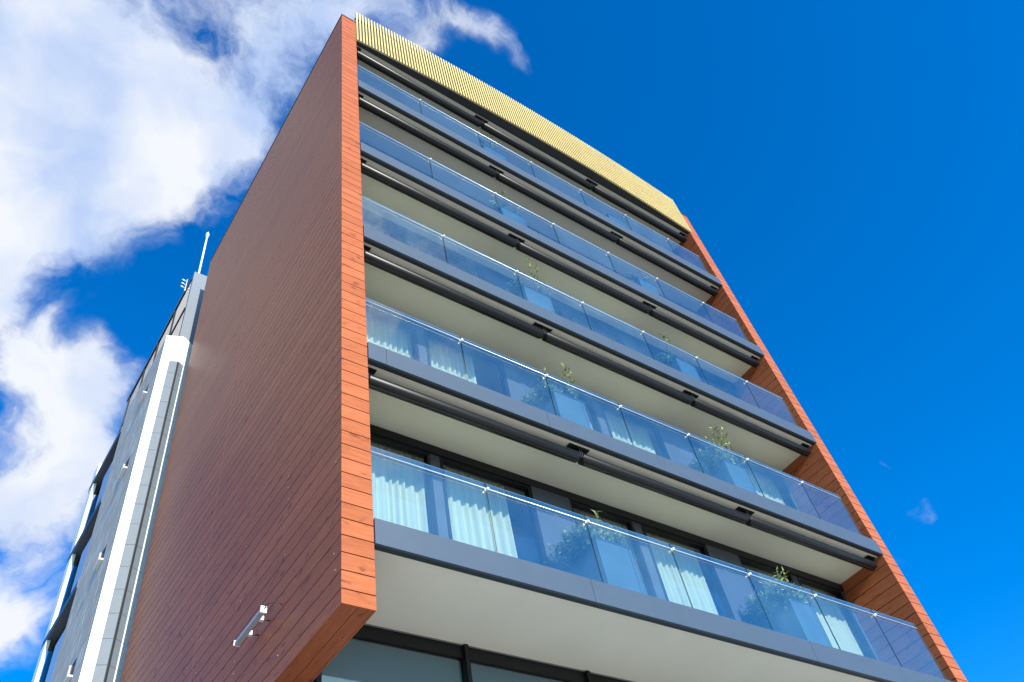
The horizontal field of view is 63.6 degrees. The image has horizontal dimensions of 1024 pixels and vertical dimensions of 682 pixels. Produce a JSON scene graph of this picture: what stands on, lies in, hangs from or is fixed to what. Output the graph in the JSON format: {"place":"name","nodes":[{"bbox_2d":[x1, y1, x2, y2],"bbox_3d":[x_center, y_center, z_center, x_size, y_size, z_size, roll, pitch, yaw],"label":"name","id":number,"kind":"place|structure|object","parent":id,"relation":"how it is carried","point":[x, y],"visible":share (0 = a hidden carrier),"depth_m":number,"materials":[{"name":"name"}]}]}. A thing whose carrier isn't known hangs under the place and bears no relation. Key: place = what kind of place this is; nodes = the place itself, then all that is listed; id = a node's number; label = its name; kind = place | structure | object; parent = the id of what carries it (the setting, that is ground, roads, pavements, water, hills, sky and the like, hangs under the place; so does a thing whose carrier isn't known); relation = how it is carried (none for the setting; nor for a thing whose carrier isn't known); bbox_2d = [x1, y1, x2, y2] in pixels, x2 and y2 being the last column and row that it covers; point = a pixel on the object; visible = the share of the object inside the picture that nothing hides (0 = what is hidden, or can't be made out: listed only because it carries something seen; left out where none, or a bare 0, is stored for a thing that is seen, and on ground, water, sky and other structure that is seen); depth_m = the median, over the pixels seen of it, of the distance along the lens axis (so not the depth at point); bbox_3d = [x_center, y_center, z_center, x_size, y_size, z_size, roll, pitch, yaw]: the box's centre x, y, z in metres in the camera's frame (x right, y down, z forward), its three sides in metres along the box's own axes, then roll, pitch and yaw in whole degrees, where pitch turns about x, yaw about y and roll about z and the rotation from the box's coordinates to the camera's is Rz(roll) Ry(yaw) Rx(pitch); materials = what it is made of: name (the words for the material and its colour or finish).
{"place":"outdoors","nodes":[
{"label":"outdoors","id":0,"kind":"place"},
{"bbox_2d":[0,0,1023,681],"label":"sky","id":1,"kind":"structure","parent":0,"point":[851,171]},
{"bbox_3d":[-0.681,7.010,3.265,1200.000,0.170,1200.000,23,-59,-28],"label":"ground","id":2,"kind":"structure","parent":0,"visible":0},
{"bbox_2d":[32,272,206,681],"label":"office building","id":3,"kind":"structure","parent":2,"relation":"on","point":[87,636],"depth_m":20.33,"materials":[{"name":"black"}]},
{"bbox_2d":[64,658,76,681],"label":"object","id":4,"kind":"structure","parent":3,"relation":"in","point":[71,667],"depth_m":16.90,"materials":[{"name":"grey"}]},
{"bbox_2d":[93,545,106,570],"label":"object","id":5,"kind":"structure","parent":3,"relation":"in","point":[101,555],"depth_m":18.89,"materials":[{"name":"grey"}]},
{"bbox_2d":[118,457,129,478],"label":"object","id":6,"kind":"structure","parent":3,"relation":"in","point":[124,467],"depth_m":20.97,"materials":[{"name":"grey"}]},
{"bbox_2d":[138,384,148,402],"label":"vent window","id":7,"kind":"structure","parent":3,"relation":"in","point":[144,393],"depth_m":23.06,"materials":[{"name":"white"}]},
{"bbox_2d":[181,279,187,289],"bbox_3d":[-10.890,-1.823,27.395,0.041,0.910,0.203,-35,-53,18],"label":"aerial","id":8,"kind":"object","parent":3,"relation":"on","point":[184,284],"visible":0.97,"depth_m":27.47,"materials":[{"name":"silver metal"}]},
{"bbox_2d":[198,231,209,272],"bbox_3d":[-10.572,-2.812,28.190,0.136,3.450,0.140,23,-59,-28],"label":"flagpole","id":9,"kind":"object","parent":3,"relation":"on","point":[207,237],"visible":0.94,"depth_m":28.51,"materials":[{"name":"silver metal"}]},
{"bbox_2d":[120,12,966,681],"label":"apartment building","id":10,"kind":"structure","parent":2,"relation":"on","point":[286,418],"depth_m":15.09,"materials":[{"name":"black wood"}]},
{"bbox_2d":[233,601,281,646],"bbox_3d":[-3.069,3.420,9.970,0.223,0.120,0.898,23,-59,-28],"label":"wall light","id":11,"kind":"object","parent":10,"relation":"attached to","point":[254,621],"visible":1,"depth_m":9.91,"materials":[{"name":"grey metal"}]},
{"bbox_2d":[363,223,401,241],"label":"curtain","id":12,"kind":"object","parent":10,"relation":"hanging from","point":[381,231],"visible":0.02,"depth_m":17.62,"materials":[{"name":"beige fabric"}]},
{"bbox_2d":[362,213,406,244],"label":"window","id":13,"kind":"structure","parent":10,"relation":"in","point":[367,218],"depth_m":17.50,"materials":[{"name":"black"}]},
{"bbox_2d":[366,314,412,358],"bbox_3d":[-2.316,0.446,14.058,1.794,2.790,0.139,23,-59,-28],"label":"curtain","id":14,"kind":"object","parent":10,"relation":"hanging from","point":[381,333],"visible":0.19,"depth_m":14.94,"materials":[{"name":"beige fabric"}]},
{"bbox_2d":[366,305,419,361],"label":"window","id":15,"kind":"structure","parent":10,"relation":"in","point":[370,310],"depth_m":15.02,"materials":[{"name":"black"}]},
{"bbox_2d":[370,443,430,532],"bbox_3d":[-1.816,2.477,11.636,1.798,2.790,0.136,23,-59,-28],"label":"curtain","id":16,"kind":"object","parent":10,"relation":"hanging from","point":[399,493],"visible":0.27,"depth_m":12.23,"materials":[{"name":"beige fabric"}]},
{"bbox_2d":[370,433,438,535],"bbox_3d":[-1.769,2.370,11.508,1.640,2.750,0.110,23,-59,-28],"label":"window","id":17,"kind":"structure","parent":10,"relation":"in","point":[374,438],"depth_m":12.50,"materials":[{"name":"black"}]},
{"bbox_2d":[356,46,482,126],"bbox_3d":[-2.457,-6.748,22.147,3.912,0.340,0.207,23,-59,-28],"label":"roller awning","id":18,"kind":"object","parent":10,"relation":"attached to","point":[475,120],"visible":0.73,"depth_m":21.99,"materials":[{"name":"black metal"}]},
{"bbox_2d":[358,93,497,177],"bbox_3d":[-2.000,-4.883,19.923,3.912,0.277,0.207,23,-59,-28],"label":"roller awning","id":19,"kind":"object","parent":10,"relation":"attached to","point":[491,171],"visible":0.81,"depth_m":19.78,"materials":[{"name":"black metal"}]},
{"bbox_2d":[416,246,456,267],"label":"curtain","id":20,"kind":"object","parent":10,"relation":"hanging from","point":[435,256],"visible":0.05,"depth_m":18.25,"materials":[{"name":"beige fabric"}]},
{"bbox_2d":[360,158,517,247],"bbox_3d":[-1.503,-2.852,17.500,3.912,0.277,0.207,23,-59,-28],"label":"roller awning","id":21,"kind":"object","parent":10,"relation":"attached to","point":[510,239],"visible":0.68,"depth_m":17.34,"materials":[{"name":"black metal"}]},
{"bbox_2d":[413,237,483,279],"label":"window","id":22,"kind":"structure","parent":10,"relation":"in","point":[416,241],"depth_m":18.24,"materials":[{"name":"black"}]},
{"bbox_2d":[428,339,476,383],"bbox_3d":[-1.053,0.990,14.773,1.253,2.790,0.142,23,-59,-28],"label":"curtain","id":23,"kind":"object","parent":10,"relation":"hanging from","point":[446,359],"visible":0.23,"depth_m":15.55,"materials":[{"name":"beige fabric"}]},
{"bbox_2d":[363,244,544,338],"bbox_3d":[-1.005,-0.821,15.078,3.912,0.277,0.207,23,-59,-28],"label":"roller awning","id":24,"kind":"object","parent":10,"relation":"attached to","point":[535,329],"visible":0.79,"depth_m":14.92,"materials":[{"name":"black metal"}]},
{"bbox_2d":[424,329,509,396],"bbox_3d":[-0.732,1.001,14.801,1.770,2.750,0.110,23,-59,-28],"label":"window","id":25,"kind":"structure","parent":10,"relation":"in","point":[428,334],"depth_m":15.75,"materials":[{"name":"black"}]},
{"bbox_2d":[368,367,581,462],"bbox_3d":[-0.507,1.210,12.655,3.912,0.277,0.207,23,-59,-28],"label":"roller awning","id":26,"kind":"object","parent":10,"relation":"attached to","point":[570,452],"visible":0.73,"depth_m":12.48,"materials":[{"name":"black metal"}]},
{"bbox_2d":[444,467,517,557],"bbox_3d":[-0.506,3.042,12.379,1.374,2.790,0.144,23,-59,-28],"label":"curtain","id":27,"kind":"object","parent":10,"relation":"hanging from","point":[470,518],"visible":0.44,"depth_m":12.88,"materials":[{"name":"beige fabric"}]},
{"bbox_2d":[439,456,547,566],"bbox_3d":[-0.234,3.032,12.378,1.770,2.750,0.110,23,-59,-28],"label":"window","id":28,"kind":"structure","parent":10,"relation":"in","point":[526,489],"depth_m":13.18,"materials":[{"name":"black"}]},
{"bbox_2d":[482,144,505,160],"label":"planter box","id":29,"kind":"object","parent":10,"relation":"on","point":[494,152],"visible":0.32,"depth_m":21.96,"materials":[{"name":"stone"}]},
{"bbox_2d":[480,134,495,150],"bbox_3d":[-0.859,-5.328,22.679,0.870,1.520,0.936,23,-59,-28],"label":"shrub","id":30,"kind":"object","parent":29,"relation":"on","point":[491,144],"visible":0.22,"depth_m":22.71,"materials":[{"name":"green plant"}]},
{"bbox_2d":[497,206,526,226],"bbox_3d":[-0.126,-2.427,19.425,0.715,1.118,0.852,23,-59,-28],"label":"planter box","id":31,"kind":"object","parent":10,"relation":"on","point":[510,214],"visible":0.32,"depth_m":19.49,"materials":[{"name":"stone"}]},
{"bbox_2d":[485,191,519,214],"bbox_3d":[-0.387,-3.113,20.099,1.112,1.123,0.874,23,-59,-28],"label":"shrub","id":32,"kind":"object","parent":31,"relation":"in","point":[494,207],"visible":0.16,"depth_m":19.66,"materials":[{"name":"green plant"}]},
{"bbox_2d":[517,284,554,312],"bbox_3d":[0.372,-0.397,17.003,0.715,1.118,0.852,23,-59,-28],"label":"planter box","id":33,"kind":"object","parent":10,"relation":"on","point":[531,295],"visible":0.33,"depth_m":17.02,"materials":[{"name":"stone"}]},
{"bbox_2d":[506,256,550,295],"bbox_3d":[0.128,-1.179,17.890,1.210,1.645,1.016,23,-59,-28],"label":"shrub","id":34,"kind":"object","parent":33,"relation":"in","point":[514,290],"visible":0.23,"depth_m":17.23,"materials":[{"name":"green plant"}]},
{"bbox_2d":[481,118,593,189],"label":"roller awning","id":35,"kind":"object","parent":10,"relation":"attached to","point":[587,183],"visible":0.98,"depth_m":23.80,"materials":[{"name":"black metal"}]},
{"bbox_2d":[513,284,563,316],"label":"window","id":36,"kind":"structure","parent":10,"relation":"in","point":[555,306],"depth_m":19.58,"materials":[{"name":"black"}]},
{"bbox_2d":[495,169,618,242],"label":"roller awning","id":37,"kind":"object","parent":10,"relation":"attached to","point":[611,236],"visible":0.98,"depth_m":21.60,"materials":[{"name":"black metal"}]},
{"bbox_2d":[540,390,591,428],"bbox_3d":[0.870,1.634,14.580,0.715,1.118,0.852,23,-59,-28],"label":"planter box","id":38,"kind":"object","parent":10,"relation":"on","point":[567,407],"visible":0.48,"depth_m":14.55,"materials":[{"name":"stone"}]},
{"bbox_2d":[518,363,579,408],"bbox_3d":[0.671,0.990,15.295,1.243,1.243,1.027,23,-59,-28],"label":"shrub","id":39,"kind":"object","parent":38,"relation":"in","point":[540,397],"visible":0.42,"depth_m":14.84,"materials":[{"name":"green plant"}]},
{"bbox_2d":[536,376,602,432],"bbox_3d":[1.244,1.853,15.921,1.460,2.750,0.110,23,-59,-28],"label":"window","id":40,"kind":"structure","parent":10,"relation":"in","point":[583,398],"depth_m":16.91,"materials":[{"name":"black"}]},
{"bbox_2d":[516,237,651,313],"bbox_3d":[1.725,-1.460,19.330,4.016,0.277,0.207,23,-59,-28],"label":"roller awning","id":41,"kind":"object","parent":10,"relation":"attached to","point":[643,306],"visible":0.99,"depth_m":19.16,"materials":[{"name":"black metal"}]},
{"bbox_2d":[584,404,593,429],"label":"curtain","id":42,"kind":"object","parent":10,"relation":"hanging from","point":[586,408],"visible":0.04,"depth_m":17.11,"materials":[{"name":"beige fabric"}]},
{"bbox_2d":[573,319,613,340],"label":"curtain","id":43,"kind":"object","parent":10,"relation":"hanging from","point":[596,331],"visible":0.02,"depth_m":20.37,"materials":[{"name":"beige fabric"}]},
{"bbox_2d":[568,310,622,344],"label":"window","id":44,"kind":"structure","parent":10,"relation":"in","point":[571,314],"depth_m":20.20,"materials":[{"name":"black"}]},
{"bbox_2d":[565,537,644,593],"bbox_3d":[1.367,3.665,12.158,0.715,1.118,0.852,23,-59,-28],"label":"planter box","id":45,"kind":"object","parent":10,"relation":"on","point":[617,565],"visible":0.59,"depth_m":12.10,"materials":[{"name":"stone"}]},
{"bbox_2d":[543,510,622,570],"bbox_3d":[1.174,3.118,12.724,1.204,0.879,1.001,23,-59,-28],"label":"shrub","id":46,"kind":"object","parent":45,"relation":"in","point":[575,544],"visible":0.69,"depth_m":12.42,"materials":[{"name":"green plant"}]},
{"bbox_2d":[569,500,656,596],"bbox_3d":[1.741,3.883,13.498,1.460,2.750,0.110,23,-59,-28],"label":"window","id":47,"kind":"structure","parent":10,"relation":"in","point":[645,573],"depth_m":14.35,"materials":[{"name":"black"}]},
{"bbox_2d":[580,513,647,594],"bbox_3d":[1.901,4.080,13.744,1.184,2.790,0.142,23,-59,-28],"label":"curtain","id":48,"kind":"object","parent":10,"relation":"hanging from","point":[625,540],"visible":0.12,"depth_m":14.59,"materials":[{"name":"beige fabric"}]},
{"bbox_2d":[605,213,625,226],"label":"planter box","id":49,"kind":"object","parent":10,"relation":"on","point":[615,219],"visible":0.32,"depth_m":23.93,"materials":[{"name":"stone"}]},
{"bbox_2d":[542,326,693,404],"bbox_3d":[2.223,0.571,16.908,4.016,0.277,0.207,23,-59,-28],"label":"roller awning","id":50,"kind":"object","parent":10,"relation":"attached to","point":[684,396],"visible":0.91,"depth_m":16.73,"materials":[{"name":"black metal"}]},
{"bbox_2d":[604,411,655,453],"bbox_3d":[2.591,2.564,16.841,1.505,2.790,0.128,23,-59,-28],"label":"curtain","id":51,"kind":"object","parent":10,"relation":"hanging from","point":[640,437],"visible":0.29,"depth_m":17.63,"materials":[{"name":"beige fabric"}]},
{"bbox_2d":[599,402,669,459],"bbox_3d":[2.681,2.473,16.736,1.630,2.750,0.110,23,-59,-28],"label":"window","id":52,"kind":"structure","parent":10,"relation":"in","point":[603,406],"depth_m":17.68,"materials":[{"name":"black"}]},
{"bbox_2d":[591,182,686,242],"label":"roller awning","id":53,"kind":"object","parent":10,"relation":"attached to","point":[681,237],"visible":0.97,"depth_m":25.63,"materials":[{"name":"black metal"}]},
{"bbox_2d":[634,276,658,294],"bbox_3d":[3.371,-0.920,21.407,0.639,1.118,0.852,23,-59,-28],"label":"planter box","id":54,"kind":"object","parent":10,"relation":"on","point":[645,284],"visible":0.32,"depth_m":21.47,"materials":[{"name":"stone"}]},
{"bbox_2d":[623,273,648,282],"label":"shrub","id":55,"kind":"object","parent":54,"relation":"in","point":[630,276],"visible":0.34,"depth_m":21.50,"materials":[{"name":"green plant"}]},
{"bbox_2d":[647,347,664,358],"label":"window","id":56,"kind":"structure","parent":10,"relation":"in","point":[655,353],"depth_m":21.11,"materials":[{"name":"black"}]},
{"bbox_2d":[577,447,749,523],"bbox_3d":[2.720,2.602,14.485,4.016,0.277,0.207,23,-59,-28],"label":"roller awning","id":57,"kind":"object","parent":10,"relation":"attached to","point":[738,514],"visible":0.92,"depth_m":14.29,"materials":[{"name":"black metal"}]},
{"bbox_2d":[616,234,717,295],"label":"roller awning","id":58,"kind":"object","parent":10,"relation":"attached to","point":[663,265],"visible":0.94,"depth_m":23.43,"materials":[{"name":"black metal"}]},
{"bbox_2d":[647,534,717,614],"bbox_3d":[3.080,4.588,14.412,1.480,2.790,0.135,23,-59,-28],"label":"curtain","id":59,"kind":"object","parent":10,"relation":"hanging from","point":[698,591],"visible":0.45,"depth_m":14.91,"materials":[{"name":"beige fabric"}]},
{"bbox_2d":[669,356,700,380],"bbox_3d":[3.869,1.111,18.985,0.639,1.118,0.852,23,-59,-28],"label":"planter box","id":60,"kind":"object","parent":10,"relation":"on","point":[682,366],"visible":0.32,"depth_m":19.00,"materials":[{"name":"stone"}]},
{"bbox_2d":[657,333,689,365],"bbox_3d":[3.614,0.443,19.644,1.022,1.228,0.983,23,-59,-28],"label":"shrub","id":61,"kind":"object","parent":60,"relation":"in","point":[667,360],"visible":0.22,"depth_m":19.10,"materials":[{"name":"green plant"}]},
{"bbox_2d":[641,524,734,619],"bbox_3d":[3.179,4.503,14.313,1.630,2.750,0.110,23,-59,-28],"label":"window","id":62,"kind":"structure","parent":10,"relation":"in","point":[646,529],"depth_m":15.11,"materials":[{"name":"black"}]},
{"bbox_2d":[648,304,759,367],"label":"roller awning","id":63,"kind":"object","parent":10,"relation":"attached to","point":[752,361],"visible":0.92,"depth_m":21.00,"materials":[{"name":"black metal"}]},
{"bbox_2d":[687,438,736,464],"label":"window","id":64,"kind":"structure","parent":10,"relation":"in","point":[695,444],"depth_m":18.74,"materials":[{"name":"black"}]},
{"bbox_2d":[701,379,729,393],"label":"curtain","id":65,"kind":"object","parent":10,"relation":"hanging from","point":[710,384],"visible":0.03,"depth_m":22.34,"materials":[{"name":"beige fabric"}]},
{"bbox_2d":[696,370,738,398],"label":"window","id":66,"kind":"structure","parent":10,"relation":"in","point":[717,382],"depth_m":22.16,"materials":[{"name":"black"}]},
{"bbox_2d":[707,459,756,493],"bbox_3d":[4.366,3.142,16.562,0.639,1.118,0.852,23,-59,-28],"label":"planter box","id":67,"kind":"object","parent":10,"relation":"on","point":[731,473],"visible":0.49,"depth_m":16.54,"materials":[{"name":"stone"}]},
{"bbox_2d":[685,425,744,474],"bbox_3d":[4.142,2.405,17.378,1.152,1.478,1.084,23,-59,-28],"label":"shrub","id":68,"kind":"object","parent":67,"relation":"in","point":[709,464],"visible":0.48,"depth_m":16.95,"materials":[{"name":"green plant"}]},
{"bbox_2d":[690,393,811,456],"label":"roller awning","id":69,"kind":"object","parent":10,"relation":"attached to","point":[803,449],"visible":0.88,"depth_m":18.57,"materials":[{"name":"black metal"}]},
{"bbox_2d":[746,469,786,505],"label":"curtain","id":70,"kind":"object","parent":10,"relation":"hanging from","point":[769,488],"visible":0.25,"depth_m":19.63,"materials":[{"name":"beige fabric"}]},
{"bbox_2d":[739,460,797,509],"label":"window","id":71,"kind":"structure","parent":10,"relation":"in","point":[753,468],"depth_m":19.64,"materials":[{"name":"black"}]},
{"bbox_2d":[738,556,802,601],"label":"window","id":72,"kind":"structure","parent":10,"relation":"in","point":[743,561],"depth_m":16.46,"materials":[{"name":"black"}]},
{"bbox_2d":[756,570,788,595],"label":"curtain","id":73,"kind":"object","parent":10,"relation":"hanging from","point":[766,577],"visible":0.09,"depth_m":16.63,"materials":[{"name":"beige fabric"}]},
{"bbox_2d":[754,598,831,646],"bbox_3d":[4.864,5.173,14.140,0.639,1.118,0.852,23,-59,-28],"label":"planter box","id":74,"kind":"object","parent":10,"relation":"on","point":[798,619],"visible":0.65,"depth_m":14.09,"materials":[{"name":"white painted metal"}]},
{"bbox_2d":[742,566,807,624],"bbox_3d":[4.656,4.594,14.749,1.130,0.982,1.062,23,-59,-28],"label":"shrub","id":75,"kind":"object","parent":74,"relation":"in","point":[779,594],"visible":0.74,"depth_m":14.44,"materials":[{"name":"green plant"}]},
{"bbox_2d":[745,509,877,570],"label":"roller awning","id":76,"kind":"object","parent":10,"relation":"attached to","point":[868,562],"visible":0.88,"depth_m":16.13,"materials":[{"name":"black metal"}]},
{"bbox_2d":[802,585,865,656],"bbox_3d":[6.548,6.088,16.381,1.442,2.790,0.076,23,-59,-28],"label":"curtain","id":77,"kind":"object","parent":10,"relation":"hanging from","point":[841,628],"visible":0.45,"depth_m":16.94,"materials":[{"name":"beige fabric"}]},
{"bbox_2d":[796,576,876,659],"bbox_3d":[6.596,5.977,16.250,1.440,2.750,0.110,23,-59,-28],"label":"window","id":78,"kind":"structure","parent":10,"relation":"in","point":[838,593],"depth_m":17.05,"materials":[{"name":"black"}]}
]}

